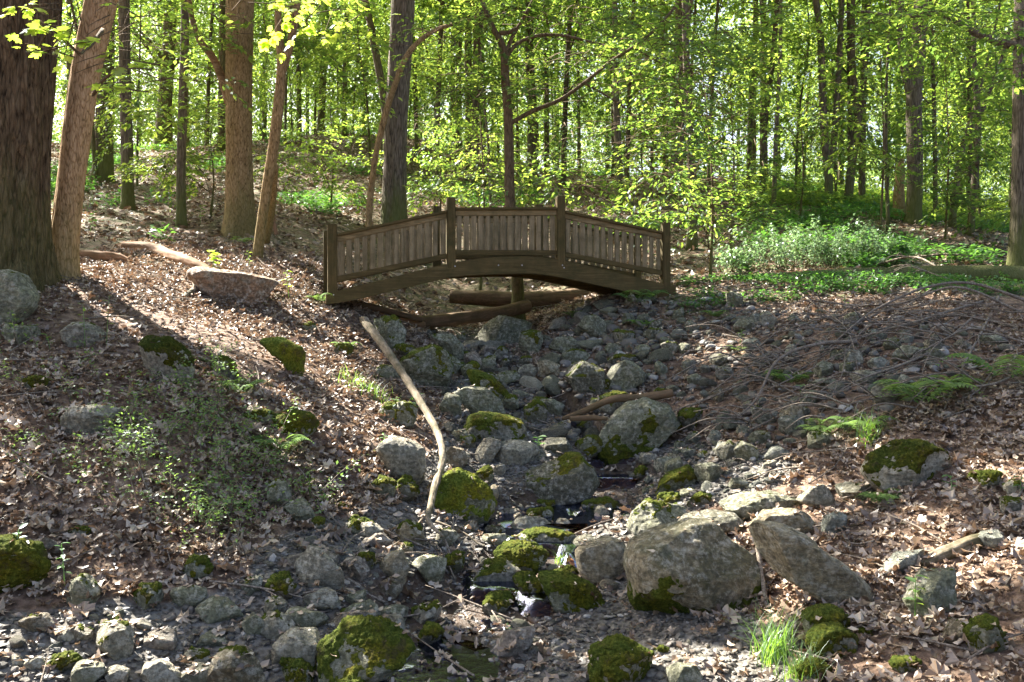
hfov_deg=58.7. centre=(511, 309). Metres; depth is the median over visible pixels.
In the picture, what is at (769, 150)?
sky
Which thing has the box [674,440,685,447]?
rock
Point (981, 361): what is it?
fern
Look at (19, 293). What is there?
boulder
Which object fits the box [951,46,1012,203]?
woodland tree
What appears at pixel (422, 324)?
fallen log
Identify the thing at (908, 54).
woodland tree
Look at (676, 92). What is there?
woodland tree
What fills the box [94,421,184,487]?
shrub
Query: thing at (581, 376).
boulder
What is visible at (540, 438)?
seedling
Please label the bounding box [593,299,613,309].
stone
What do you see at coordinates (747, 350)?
fallen bough
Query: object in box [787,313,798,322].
rock
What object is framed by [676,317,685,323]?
stone
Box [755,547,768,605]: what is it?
stick
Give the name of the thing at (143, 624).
rock
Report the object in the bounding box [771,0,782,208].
woodland tree
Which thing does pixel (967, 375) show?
fallen bough
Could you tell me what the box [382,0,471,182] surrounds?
woodland tree
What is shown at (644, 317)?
stone
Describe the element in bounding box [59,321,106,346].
boulder
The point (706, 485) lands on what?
stone
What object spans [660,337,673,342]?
rock
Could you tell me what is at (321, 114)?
woodland tree
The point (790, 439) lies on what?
stone
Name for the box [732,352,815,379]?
fallen bough
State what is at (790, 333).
stone
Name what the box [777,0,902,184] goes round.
woodland tree
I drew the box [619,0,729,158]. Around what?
woodland tree
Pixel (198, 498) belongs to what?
shrub
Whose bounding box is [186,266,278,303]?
boulder
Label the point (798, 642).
rock
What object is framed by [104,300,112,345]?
seedling
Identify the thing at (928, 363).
stone
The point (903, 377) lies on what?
rock
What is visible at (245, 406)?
shrub
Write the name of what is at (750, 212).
sapling
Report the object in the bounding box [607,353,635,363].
boulder
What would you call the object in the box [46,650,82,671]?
rock
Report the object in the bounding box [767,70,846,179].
woodland tree
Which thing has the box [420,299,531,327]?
fallen log
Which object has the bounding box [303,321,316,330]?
rock
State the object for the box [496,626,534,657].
boulder
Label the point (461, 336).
rock
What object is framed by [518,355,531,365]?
rock
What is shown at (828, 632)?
boulder
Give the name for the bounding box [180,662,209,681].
boulder
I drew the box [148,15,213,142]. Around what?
woodland tree
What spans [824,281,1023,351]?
fallen bough
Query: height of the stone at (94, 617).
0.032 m
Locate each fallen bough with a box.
[671,338,792,433]
[688,394,834,440]
[693,338,857,424]
[696,345,809,388]
[698,308,887,346]
[712,333,773,388]
[718,374,844,430]
[729,296,996,394]
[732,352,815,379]
[743,286,1019,319]
[748,352,928,412]
[768,384,905,430]
[778,291,857,368]
[798,323,852,422]
[805,323,952,358]
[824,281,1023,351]
[825,307,1023,339]
[831,287,934,343]
[834,318,1023,369]
[848,353,1018,418]
[872,252,962,280]
[891,264,980,289]
[906,295,999,408]
[906,312,975,380]
[914,249,1006,263]
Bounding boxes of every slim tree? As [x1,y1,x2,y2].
[64,0,420,209]
[174,0,188,227]
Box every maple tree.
[0,0,206,279]
[187,0,400,238]
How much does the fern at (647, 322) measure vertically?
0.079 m
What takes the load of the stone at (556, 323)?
on the ground at (26, 603)
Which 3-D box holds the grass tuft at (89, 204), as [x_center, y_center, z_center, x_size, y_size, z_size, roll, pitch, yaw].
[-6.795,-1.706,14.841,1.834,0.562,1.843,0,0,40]
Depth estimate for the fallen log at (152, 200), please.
16.25 m
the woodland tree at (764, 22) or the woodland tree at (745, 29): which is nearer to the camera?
the woodland tree at (745, 29)
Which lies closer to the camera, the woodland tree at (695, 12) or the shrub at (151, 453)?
the shrub at (151, 453)
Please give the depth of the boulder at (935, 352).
7.04 m
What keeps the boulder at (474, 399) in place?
on the ground at (26, 603)
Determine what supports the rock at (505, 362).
on the ground at (26, 603)
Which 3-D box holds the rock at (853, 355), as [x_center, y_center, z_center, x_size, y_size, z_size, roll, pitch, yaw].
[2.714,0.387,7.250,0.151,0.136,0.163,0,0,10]
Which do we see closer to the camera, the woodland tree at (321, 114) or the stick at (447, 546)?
the stick at (447, 546)
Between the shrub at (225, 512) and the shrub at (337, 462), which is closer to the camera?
the shrub at (225, 512)
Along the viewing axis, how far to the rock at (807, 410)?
6.64 m
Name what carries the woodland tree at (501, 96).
on the ground at (26, 603)
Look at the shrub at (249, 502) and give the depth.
4.79 m
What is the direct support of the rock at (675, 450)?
on the ground at (26, 603)
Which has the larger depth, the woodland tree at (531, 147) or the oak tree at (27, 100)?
the woodland tree at (531, 147)
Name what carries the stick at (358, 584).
on the ground at (26, 603)
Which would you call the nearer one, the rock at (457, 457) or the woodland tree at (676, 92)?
the rock at (457, 457)
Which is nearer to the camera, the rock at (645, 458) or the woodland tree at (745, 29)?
the rock at (645, 458)
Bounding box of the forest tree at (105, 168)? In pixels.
[89,18,115,183]
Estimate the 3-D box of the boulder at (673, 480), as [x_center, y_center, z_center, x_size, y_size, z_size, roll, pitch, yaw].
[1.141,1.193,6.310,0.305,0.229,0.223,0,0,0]
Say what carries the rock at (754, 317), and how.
on the ground at (26, 603)
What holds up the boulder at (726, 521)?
on the ground at (26, 603)
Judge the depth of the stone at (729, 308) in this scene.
9.18 m
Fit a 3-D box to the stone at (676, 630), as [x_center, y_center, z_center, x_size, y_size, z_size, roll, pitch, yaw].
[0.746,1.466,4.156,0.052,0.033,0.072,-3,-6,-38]
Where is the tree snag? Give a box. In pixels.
[893,158,904,218]
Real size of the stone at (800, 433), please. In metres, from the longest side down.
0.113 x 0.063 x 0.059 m
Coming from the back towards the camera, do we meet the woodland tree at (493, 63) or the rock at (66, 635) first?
the woodland tree at (493, 63)
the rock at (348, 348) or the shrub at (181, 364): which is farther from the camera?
the rock at (348, 348)
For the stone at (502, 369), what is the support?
on the ground at (26, 603)
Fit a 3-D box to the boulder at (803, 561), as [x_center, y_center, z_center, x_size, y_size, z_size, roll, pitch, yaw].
[1.374,1.154,4.130,0.561,0.393,0.288,0,0,0]
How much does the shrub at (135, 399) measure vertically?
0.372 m
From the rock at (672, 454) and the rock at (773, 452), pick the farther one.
the rock at (672, 454)
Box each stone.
[9,635,25,647]
[48,642,61,648]
[89,614,98,621]
[107,609,123,618]
[188,634,194,641]
[254,569,262,574]
[263,561,274,565]
[265,653,271,659]
[304,535,316,543]
[337,548,353,560]
[441,386,450,394]
[443,422,455,432]
[450,417,458,422]
[462,340,483,349]
[466,334,477,339]
[478,340,504,349]
[480,365,498,373]
[480,556,485,562]
[490,615,505,625]
[498,367,507,372]
[510,618,530,627]
[512,389,528,396]
[513,412,520,417]
[519,376,542,390]
[528,426,538,431]
[536,391,545,396]
[538,352,560,363]
[539,424,568,439]
[542,375,560,395]
[547,564,558,569]
[548,316,566,329]
[560,324,570,329]
[567,431,578,441]
[573,311,589,323]
[573,326,583,335]
[577,339,601,349]
[582,309,592,312]
[583,427,599,436]
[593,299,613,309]
[595,355,607,364]
[599,307,617,314]
[599,579,618,589]
[607,312,619,317]
[622,313,634,324]
[623,343,632,351]
[635,350,649,359]
[637,314,649,321]
[643,295,656,302]
[646,347,674,364]
[648,309,655,316]
[665,385,680,391]
[670,329,686,339]
[671,627,682,633]
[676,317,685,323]
[676,391,686,396]
[683,301,701,307]
[697,378,717,386]
[700,389,708,397]
[701,480,712,491]
[704,305,711,309]
[706,329,716,334]
[715,414,731,429]
[721,306,731,310]
[723,419,737,430]
[724,468,731,474]
[725,459,735,465]
[732,384,747,393]
[735,394,752,402]
[736,315,748,319]
[736,425,752,433]
[744,473,756,478]
[748,372,766,381]
[749,480,761,486]
[753,353,770,364]
[758,397,765,405]
[763,477,778,483]
[765,442,777,448]
[770,340,781,347]
[780,335,788,340]
[783,437,795,443]
[787,331,795,337]
[790,396,797,401]
[792,339,805,346]
[792,430,806,437]
[802,330,811,335]
[828,381,846,392]
[834,326,847,337]
[867,384,875,391]
[885,374,898,379]
[919,324,928,329]
[924,361,933,366]
[957,329,967,335]
[993,343,1014,352]
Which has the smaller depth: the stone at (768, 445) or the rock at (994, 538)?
the rock at (994, 538)
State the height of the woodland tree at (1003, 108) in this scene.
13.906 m
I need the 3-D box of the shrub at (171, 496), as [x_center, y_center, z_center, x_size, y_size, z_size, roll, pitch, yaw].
[-1.651,0.881,4.965,0.290,0.352,0.647,0,0,28]
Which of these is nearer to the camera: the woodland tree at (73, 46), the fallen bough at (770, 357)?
the fallen bough at (770, 357)
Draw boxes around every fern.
[211,378,272,390]
[229,236,253,241]
[249,434,313,449]
[306,293,331,300]
[562,310,581,317]
[609,290,673,302]
[621,319,654,326]
[638,289,669,295]
[700,310,728,315]
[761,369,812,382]
[795,418,851,432]
[821,415,899,429]
[856,488,903,503]
[868,379,985,403]
[914,374,986,389]
[934,353,1023,377]
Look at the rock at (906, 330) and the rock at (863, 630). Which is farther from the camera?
the rock at (906, 330)
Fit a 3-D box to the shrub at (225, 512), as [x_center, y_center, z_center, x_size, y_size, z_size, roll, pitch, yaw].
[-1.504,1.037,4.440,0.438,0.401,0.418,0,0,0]
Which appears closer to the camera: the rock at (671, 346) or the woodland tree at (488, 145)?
the rock at (671, 346)
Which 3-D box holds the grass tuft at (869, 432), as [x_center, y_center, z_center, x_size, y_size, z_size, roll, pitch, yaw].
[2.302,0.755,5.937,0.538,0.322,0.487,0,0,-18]
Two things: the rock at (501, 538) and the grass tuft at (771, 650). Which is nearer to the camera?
the grass tuft at (771, 650)
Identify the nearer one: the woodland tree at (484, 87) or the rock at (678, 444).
the rock at (678, 444)
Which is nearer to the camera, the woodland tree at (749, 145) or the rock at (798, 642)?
the rock at (798, 642)
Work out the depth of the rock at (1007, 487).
4.77 m
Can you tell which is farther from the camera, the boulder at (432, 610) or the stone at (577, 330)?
the stone at (577, 330)
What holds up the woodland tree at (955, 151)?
on the ground at (26, 603)
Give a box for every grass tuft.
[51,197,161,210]
[331,364,387,396]
[361,378,392,403]
[552,553,563,564]
[727,595,834,669]
[765,635,844,681]
[839,402,905,448]
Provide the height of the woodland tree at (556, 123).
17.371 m
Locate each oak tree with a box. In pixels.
[0,0,63,293]
[376,0,414,249]
[826,0,1023,265]
[897,0,927,225]
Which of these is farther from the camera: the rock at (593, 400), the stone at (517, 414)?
the rock at (593, 400)
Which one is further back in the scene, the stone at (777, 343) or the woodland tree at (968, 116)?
the woodland tree at (968, 116)
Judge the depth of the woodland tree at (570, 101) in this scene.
40.62 m
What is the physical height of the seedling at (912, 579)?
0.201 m
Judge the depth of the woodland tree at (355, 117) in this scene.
26.39 m
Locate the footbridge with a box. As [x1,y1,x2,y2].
[323,196,675,304]
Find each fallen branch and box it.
[562,389,673,420]
[570,415,607,420]
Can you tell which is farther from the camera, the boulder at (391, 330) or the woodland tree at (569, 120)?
the woodland tree at (569, 120)
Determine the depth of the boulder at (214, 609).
4.09 m
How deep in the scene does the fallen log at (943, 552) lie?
4.22 m
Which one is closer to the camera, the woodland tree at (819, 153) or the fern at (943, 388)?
the fern at (943, 388)
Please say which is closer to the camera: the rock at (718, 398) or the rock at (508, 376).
the rock at (718, 398)
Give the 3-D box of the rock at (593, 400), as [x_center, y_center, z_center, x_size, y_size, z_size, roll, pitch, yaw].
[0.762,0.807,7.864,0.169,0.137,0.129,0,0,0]
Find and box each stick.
[180,282,196,300]
[192,355,239,379]
[219,532,243,553]
[237,574,254,596]
[271,234,280,245]
[273,217,277,234]
[345,576,384,602]
[393,515,424,545]
[435,520,479,544]
[444,539,450,552]
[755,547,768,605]
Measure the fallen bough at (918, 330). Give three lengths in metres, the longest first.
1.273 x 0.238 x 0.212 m
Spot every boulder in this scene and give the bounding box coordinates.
[0,269,39,328]
[0,534,50,592]
[1,324,40,343]
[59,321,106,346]
[60,404,121,433]
[66,573,101,607]
[70,623,94,642]
[70,659,107,681]
[96,620,133,660]
[138,334,194,383]
[140,658,181,681]
[143,628,177,650]
[169,585,206,606]
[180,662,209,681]
[181,645,210,664]
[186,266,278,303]
[195,596,243,623]
[196,629,228,645]
[207,644,265,681]
[211,355,238,378]
[259,336,305,375]
[261,609,295,640]
[271,627,319,666]
[272,408,319,436]
[279,657,315,681]
[285,606,328,626]
[286,553,301,570]
[294,545,344,589]
[303,587,340,609]
[316,614,415,681]
[332,610,368,626]
[340,599,378,616]
[373,314,405,348]
[375,436,425,484]
[378,604,408,620]
[379,400,417,427]
[399,344,453,388]
[411,599,441,623]
[412,554,446,583]
[432,333,463,360]
[434,467,497,524]
[435,527,459,546]
[445,550,465,573]
[450,354,464,376]
[452,386,505,413]
[463,411,526,441]
[466,369,508,399]
[473,556,520,581]
[475,437,501,463]
[478,315,531,345]
[481,355,495,366]
[482,590,513,614]
[493,539,549,572]
[495,439,539,465]
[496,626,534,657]
[510,515,549,528]
[511,526,575,541]
[512,570,543,593]
[518,329,542,354]
[524,451,599,504]
[536,499,555,505]
[537,570,605,612]
[549,336,581,352]
[565,360,604,394]
[571,534,595,546]
[575,536,625,584]
[581,496,621,507]
[587,633,654,681]
[597,390,627,415]
[597,397,680,463]
[605,360,645,391]
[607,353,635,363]
[612,328,634,341]
[623,517,760,613]
[626,497,685,535]
[655,464,696,495]
[664,456,682,473]
[666,662,702,681]
[678,509,745,535]
[713,439,735,460]
[718,490,801,520]
[749,520,874,605]
[751,407,777,424]
[751,507,815,533]
[778,415,804,434]
[796,484,835,508]
[801,603,850,631]
[805,621,858,657]
[807,377,835,388]
[835,481,874,501]
[860,438,951,491]
[870,382,897,403]
[879,549,924,576]
[903,567,957,620]
[917,346,945,360]
[962,612,1007,654]
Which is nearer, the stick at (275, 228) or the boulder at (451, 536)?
the boulder at (451, 536)
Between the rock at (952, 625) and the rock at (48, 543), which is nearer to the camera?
the rock at (952, 625)
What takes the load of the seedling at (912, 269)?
on the ground at (26, 603)
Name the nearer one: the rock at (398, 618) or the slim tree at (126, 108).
the rock at (398, 618)
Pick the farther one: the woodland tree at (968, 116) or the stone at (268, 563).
the woodland tree at (968, 116)
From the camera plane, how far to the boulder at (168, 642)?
3.87 m
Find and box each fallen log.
[79,250,129,262]
[121,241,211,267]
[135,195,175,212]
[342,301,422,321]
[370,311,425,327]
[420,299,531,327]
[449,288,593,308]
[676,265,1023,286]
[845,227,895,236]
[919,240,962,264]
[920,531,1003,566]
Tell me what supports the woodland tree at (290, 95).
on the ground at (26, 603)
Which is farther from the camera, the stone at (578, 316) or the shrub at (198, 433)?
the stone at (578, 316)
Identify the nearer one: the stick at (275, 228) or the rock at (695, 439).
the rock at (695, 439)
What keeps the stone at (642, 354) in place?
on the ground at (26, 603)
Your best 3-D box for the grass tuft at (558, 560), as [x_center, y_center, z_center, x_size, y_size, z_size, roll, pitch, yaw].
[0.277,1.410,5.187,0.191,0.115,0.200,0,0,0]
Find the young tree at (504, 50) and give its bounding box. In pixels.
[377,0,822,319]
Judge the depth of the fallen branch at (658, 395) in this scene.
7.38 m
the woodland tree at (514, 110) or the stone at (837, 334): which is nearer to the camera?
the stone at (837, 334)
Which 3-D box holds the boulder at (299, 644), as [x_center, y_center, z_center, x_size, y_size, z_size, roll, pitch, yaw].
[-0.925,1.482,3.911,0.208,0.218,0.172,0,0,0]
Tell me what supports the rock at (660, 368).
on the ground at (26, 603)
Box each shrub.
[0,309,46,354]
[0,358,85,402]
[1,428,94,492]
[2,406,67,450]
[36,336,100,387]
[62,406,152,478]
[67,449,223,524]
[80,388,188,446]
[92,373,148,433]
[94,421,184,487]
[100,356,190,413]
[104,407,155,480]
[137,363,257,416]
[148,393,258,439]
[149,394,221,442]
[149,433,250,508]
[159,485,255,555]
[163,387,229,464]
[170,354,225,417]
[173,474,244,536]
[178,398,249,491]
[183,370,258,442]
[189,462,267,522]
[194,340,236,378]
[198,437,335,500]
[199,338,255,392]
[200,471,309,534]
[201,419,282,483]
[215,434,328,513]
[237,397,308,466]
[240,424,368,494]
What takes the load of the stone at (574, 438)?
on the ground at (26, 603)
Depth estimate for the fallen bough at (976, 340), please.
7.04 m
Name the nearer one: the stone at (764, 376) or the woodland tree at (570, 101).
the stone at (764, 376)
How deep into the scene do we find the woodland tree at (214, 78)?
39.59 m
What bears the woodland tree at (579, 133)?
on the ground at (26, 603)
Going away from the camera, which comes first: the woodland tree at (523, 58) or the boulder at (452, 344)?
the boulder at (452, 344)
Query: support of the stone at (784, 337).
on the ground at (26, 603)
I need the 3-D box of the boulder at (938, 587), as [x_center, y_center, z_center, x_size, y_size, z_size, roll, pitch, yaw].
[1.752,1.211,3.803,0.243,0.260,0.188,0,0,0]
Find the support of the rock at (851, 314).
on the ground at (26, 603)
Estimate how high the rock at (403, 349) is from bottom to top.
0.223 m
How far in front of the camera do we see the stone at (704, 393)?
7.62 m
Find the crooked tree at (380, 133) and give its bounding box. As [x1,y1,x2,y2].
[365,14,482,278]
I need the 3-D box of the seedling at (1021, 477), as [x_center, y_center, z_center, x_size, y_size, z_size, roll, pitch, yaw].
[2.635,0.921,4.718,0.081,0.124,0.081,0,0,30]
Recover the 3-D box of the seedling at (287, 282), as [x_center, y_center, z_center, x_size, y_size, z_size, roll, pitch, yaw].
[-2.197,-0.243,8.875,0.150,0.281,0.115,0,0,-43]
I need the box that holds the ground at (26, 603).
[0,135,1023,681]
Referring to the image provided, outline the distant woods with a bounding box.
[52,0,1012,205]
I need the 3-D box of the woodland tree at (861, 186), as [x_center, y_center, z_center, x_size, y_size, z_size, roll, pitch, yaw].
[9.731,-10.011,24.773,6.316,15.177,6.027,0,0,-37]
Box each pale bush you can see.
[706,237,778,273]
[733,223,823,269]
[782,213,870,269]
[810,217,899,266]
[861,232,924,263]
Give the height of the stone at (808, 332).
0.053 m
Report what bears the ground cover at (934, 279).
on the ground at (26, 603)
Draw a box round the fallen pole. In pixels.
[359,316,446,536]
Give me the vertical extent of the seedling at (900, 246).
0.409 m
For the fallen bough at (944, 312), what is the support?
on the ground at (26, 603)
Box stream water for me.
[380,367,637,681]
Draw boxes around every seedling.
[12,523,27,537]
[54,542,71,585]
[77,303,87,346]
[88,211,97,231]
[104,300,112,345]
[207,250,222,262]
[280,270,292,296]
[305,470,315,494]
[535,435,545,443]
[893,235,908,253]
[903,575,928,618]
[904,259,918,276]
[942,475,955,489]
[1011,476,1023,495]
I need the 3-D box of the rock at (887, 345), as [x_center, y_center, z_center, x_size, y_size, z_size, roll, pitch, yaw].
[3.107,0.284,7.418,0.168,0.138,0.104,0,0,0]
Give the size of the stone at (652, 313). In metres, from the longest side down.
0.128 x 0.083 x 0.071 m
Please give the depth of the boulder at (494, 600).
4.68 m
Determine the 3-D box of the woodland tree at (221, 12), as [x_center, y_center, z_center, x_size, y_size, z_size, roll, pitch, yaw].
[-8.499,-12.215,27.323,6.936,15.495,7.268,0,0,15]
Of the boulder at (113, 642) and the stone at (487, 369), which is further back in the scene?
the stone at (487, 369)
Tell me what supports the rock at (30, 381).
on the ground at (26, 603)
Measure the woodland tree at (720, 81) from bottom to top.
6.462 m
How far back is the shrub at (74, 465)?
4.96 m
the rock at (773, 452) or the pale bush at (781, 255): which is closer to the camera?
the rock at (773, 452)
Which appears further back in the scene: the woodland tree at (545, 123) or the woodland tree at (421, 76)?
the woodland tree at (421, 76)
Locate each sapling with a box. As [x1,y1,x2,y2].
[108,99,268,218]
[221,103,408,213]
[371,100,503,217]
[400,117,574,289]
[564,6,808,249]
[601,89,813,277]
[728,105,863,221]
[736,17,954,235]
[864,0,1013,246]
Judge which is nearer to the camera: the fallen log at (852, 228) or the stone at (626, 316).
the stone at (626, 316)
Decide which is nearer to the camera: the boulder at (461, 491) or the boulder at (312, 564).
the boulder at (312, 564)
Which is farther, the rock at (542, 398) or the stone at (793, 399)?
the rock at (542, 398)
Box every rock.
[10,655,22,666]
[18,612,55,631]
[22,374,50,389]
[24,656,45,669]
[38,537,60,556]
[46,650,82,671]
[56,629,73,641]
[68,525,90,538]
[97,616,120,629]
[104,665,130,681]
[133,581,163,610]
[136,619,151,630]
[183,553,213,578]
[240,575,262,595]
[242,613,263,634]
[243,408,275,424]
[263,595,287,612]
[264,570,296,599]
[266,478,291,507]
[283,497,314,522]
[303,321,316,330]
[311,516,325,528]
[325,551,339,564]
[334,342,353,357]
[334,501,350,510]
[343,556,369,581]
[345,589,366,603]
[347,514,374,533]
[357,551,375,569]
[360,521,383,536]
[362,532,391,545]
[370,474,396,498]
[375,364,399,379]
[378,549,409,584]
[379,577,402,598]
[383,613,405,629]
[393,343,415,357]
[395,474,419,501]
[395,519,425,545]
[399,541,413,551]
[415,377,428,385]
[417,621,444,644]
[439,393,461,415]
[446,446,470,467]
[451,429,467,441]
[457,333,465,340]
[460,434,476,448]
[461,360,480,378]
[463,519,478,530]
[464,352,481,366]
[476,464,493,483]
[481,345,496,357]
[481,533,506,545]
[484,524,505,532]
[491,484,498,499]
[493,345,508,359]
[493,464,505,475]
[497,370,520,383]
[500,358,512,366]
[501,393,518,410]
[504,508,518,512]
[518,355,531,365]
[518,364,537,377]
[523,398,547,423]
[526,506,553,516]
[532,396,547,400]
[537,360,559,376]
[542,335,551,340]
[543,399,564,415]
[543,437,572,454]
[554,564,578,573]
[556,518,569,523]
[561,348,590,362]
[574,434,602,457]
[576,421,592,434]
[578,314,609,337]
[589,378,610,393]
[590,398,597,403]
[594,505,608,514]
[595,351,606,356]
[605,343,621,352]
[624,294,637,306]
[633,465,647,478]
[634,344,650,351]
[639,452,657,463]
[642,484,654,493]
[643,327,662,338]
[643,475,652,483]
[648,321,662,327]
[653,456,672,472]
[653,644,669,653]
[654,361,667,374]
[657,491,680,503]
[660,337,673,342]
[660,341,678,352]
[667,453,678,457]
[672,307,683,319]
[672,447,682,453]
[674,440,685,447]
[677,407,702,432]
[678,343,690,353]
[679,487,694,497]
[681,447,695,457]
[682,359,695,372]
[684,320,699,330]
[685,431,699,443]
[687,373,701,383]
[687,491,712,506]
[694,462,723,483]
[696,450,708,458]
[698,365,710,372]
[708,388,723,402]
[708,429,721,442]
[709,353,728,365]
[715,366,733,379]
[721,314,735,321]
[725,291,742,306]
[728,477,747,488]
[733,318,755,331]
[734,440,758,461]
[742,337,762,351]
[742,400,751,407]
[747,430,770,443]
[749,313,759,321]
[759,311,777,325]
[762,460,777,468]
[764,446,789,459]
[779,405,804,420]
[785,344,797,356]
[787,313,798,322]
[793,638,806,648]
[793,656,832,680]
[797,389,817,402]
[803,407,809,415]
[807,429,831,448]
[813,360,833,377]
[821,511,846,532]
[829,348,850,360]
[838,362,853,375]
[843,350,863,365]
[844,312,864,324]
[849,370,876,386]
[858,625,873,636]
[865,329,886,340]
[867,356,889,368]
[882,336,901,349]
[888,655,921,672]
[891,345,919,361]
[896,329,911,335]
[897,374,916,387]
[900,332,913,342]
[923,336,941,348]
[943,617,966,645]
[953,339,971,348]
[966,470,979,480]
[976,469,1002,487]
[978,529,1004,548]
[979,333,1002,344]
[999,495,1023,514]
[1002,478,1022,494]
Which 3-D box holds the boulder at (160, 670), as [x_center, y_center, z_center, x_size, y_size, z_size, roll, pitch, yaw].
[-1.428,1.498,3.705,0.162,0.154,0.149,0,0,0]
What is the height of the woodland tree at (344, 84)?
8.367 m
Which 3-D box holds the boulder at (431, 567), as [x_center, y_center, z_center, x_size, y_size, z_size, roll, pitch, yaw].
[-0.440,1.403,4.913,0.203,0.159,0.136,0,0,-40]
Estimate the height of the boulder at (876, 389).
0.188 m
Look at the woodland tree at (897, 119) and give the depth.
20.07 m
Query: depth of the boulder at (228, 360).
6.31 m
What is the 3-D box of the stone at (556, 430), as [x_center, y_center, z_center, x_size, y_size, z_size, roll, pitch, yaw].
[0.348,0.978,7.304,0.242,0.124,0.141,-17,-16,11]
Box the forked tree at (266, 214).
[252,0,300,260]
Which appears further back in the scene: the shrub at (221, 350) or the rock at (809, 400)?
the rock at (809, 400)
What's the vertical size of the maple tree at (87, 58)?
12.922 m
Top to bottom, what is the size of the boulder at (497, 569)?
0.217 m
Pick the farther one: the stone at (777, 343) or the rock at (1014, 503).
the stone at (777, 343)
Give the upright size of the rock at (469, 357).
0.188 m
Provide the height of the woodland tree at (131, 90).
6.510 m
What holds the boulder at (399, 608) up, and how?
in the stream water
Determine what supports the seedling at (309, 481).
on the ground at (26, 603)
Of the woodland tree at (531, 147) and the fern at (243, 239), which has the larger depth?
the woodland tree at (531, 147)
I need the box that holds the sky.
[53,0,1010,199]
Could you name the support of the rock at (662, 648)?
on the ground at (26, 603)
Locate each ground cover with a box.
[50,128,1009,273]
[674,268,1023,312]
[729,175,1009,228]
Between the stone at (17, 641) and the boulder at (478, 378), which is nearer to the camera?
the stone at (17, 641)
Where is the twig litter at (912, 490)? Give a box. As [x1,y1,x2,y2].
[0,176,1023,681]
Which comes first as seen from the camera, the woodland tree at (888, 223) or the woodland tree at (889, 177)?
the woodland tree at (888, 223)
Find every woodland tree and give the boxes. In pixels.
[53,0,178,182]
[56,0,147,96]
[56,0,154,134]
[56,6,137,114]
[57,0,176,154]
[61,0,193,76]
[62,30,157,141]
[63,2,114,78]
[67,0,212,185]
[114,7,178,146]
[115,0,219,149]
[117,1,217,127]
[130,0,256,146]
[132,2,208,96]
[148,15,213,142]
[149,0,267,143]
[157,0,288,144]
[173,0,300,150]
[189,0,272,127]
[190,0,293,127]
[196,0,303,111]
[198,3,301,104]
[216,6,301,135]
[218,0,345,145]
[253,0,308,140]
[254,1,333,134]
[255,0,355,134]
[257,0,388,135]
[261,0,353,136]
[265,0,353,133]
[286,0,373,134]
[288,7,389,128]
[292,0,429,158]
[294,1,362,130]
[296,0,427,136]
[302,17,375,134]
[309,0,389,141]
[309,1,389,134]
[312,0,390,178]
[323,0,472,148]
[331,0,464,156]
[355,1,443,117]
[364,1,472,132]
[368,0,556,186]
[371,9,449,120]
[373,4,453,138]
[375,0,464,121]
[377,0,504,179]
[380,1,463,138]
[380,1,472,138]
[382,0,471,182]
[411,0,561,206]
[415,0,506,143]
[422,0,462,150]
[425,0,551,177]
[433,2,538,155]
[434,0,565,186]
[443,2,587,174]
[447,4,542,156]
[448,15,526,152]
[454,6,564,165]
[462,0,611,183]
[472,0,574,136]
[489,0,654,184]
[492,0,621,174]
[510,10,596,168]
[511,1,603,169]
[512,4,606,173]
[537,48,597,166]
[538,57,597,171]
[542,0,672,174]
[546,0,703,193]
[553,0,674,176]
[570,1,657,159]
[571,1,657,157]
[572,0,774,211]
[575,0,660,161]
[587,0,671,174]
[588,0,708,174]
[590,0,738,181]
[594,32,656,171]
[601,0,773,192]
[612,1,624,205]
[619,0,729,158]
[627,0,784,201]
[661,12,773,177]
[668,0,682,199]
[682,0,697,250]
[696,0,846,188]
[697,0,792,178]
[697,0,823,176]
[697,0,835,176]
[704,0,830,189]
[724,4,833,176]
[726,0,882,190]
[735,0,873,179]
[742,0,969,196]
[750,0,926,191]
[759,0,778,192]
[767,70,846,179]
[768,0,875,178]
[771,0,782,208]
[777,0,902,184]
[783,0,912,185]
[790,14,876,182]
[794,0,980,197]
[794,0,1013,220]
[812,0,844,203]
[825,1,927,187]
[829,1,948,168]
[831,3,950,187]
[837,0,961,115]
[843,0,870,204]
[870,0,1012,218]
[879,0,1013,215]
[880,53,966,192]
[884,0,890,231]
[890,1,1012,191]
[894,0,1013,164]
[904,2,996,190]
[923,9,1000,190]
[927,0,1011,184]
[927,0,1012,195]
[936,21,1012,208]
[939,0,1009,193]
[947,2,1000,227]
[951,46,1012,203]
[953,0,1011,186]
[965,1,1009,236]
[977,1,1012,59]
[982,1,1013,169]
[990,2,1013,143]
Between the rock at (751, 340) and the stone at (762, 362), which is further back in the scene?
the rock at (751, 340)
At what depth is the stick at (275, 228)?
12.58 m
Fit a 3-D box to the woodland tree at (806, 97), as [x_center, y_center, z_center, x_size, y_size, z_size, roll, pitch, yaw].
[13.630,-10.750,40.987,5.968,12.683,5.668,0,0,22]
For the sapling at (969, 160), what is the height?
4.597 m
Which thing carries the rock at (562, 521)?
on the ground at (26, 603)
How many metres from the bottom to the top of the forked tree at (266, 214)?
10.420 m
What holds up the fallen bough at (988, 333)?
on the ground at (26, 603)
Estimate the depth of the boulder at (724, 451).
6.44 m
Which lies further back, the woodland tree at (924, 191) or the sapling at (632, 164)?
the woodland tree at (924, 191)
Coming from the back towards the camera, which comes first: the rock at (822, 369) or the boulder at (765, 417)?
the rock at (822, 369)
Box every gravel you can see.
[0,327,799,681]
[49,292,1008,681]
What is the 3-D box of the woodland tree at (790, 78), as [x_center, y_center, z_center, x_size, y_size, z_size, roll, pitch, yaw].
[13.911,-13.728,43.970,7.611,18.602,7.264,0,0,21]
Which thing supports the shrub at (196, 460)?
on the ground at (26, 603)
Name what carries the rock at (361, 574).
on the ground at (26, 603)
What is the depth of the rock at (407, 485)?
5.73 m

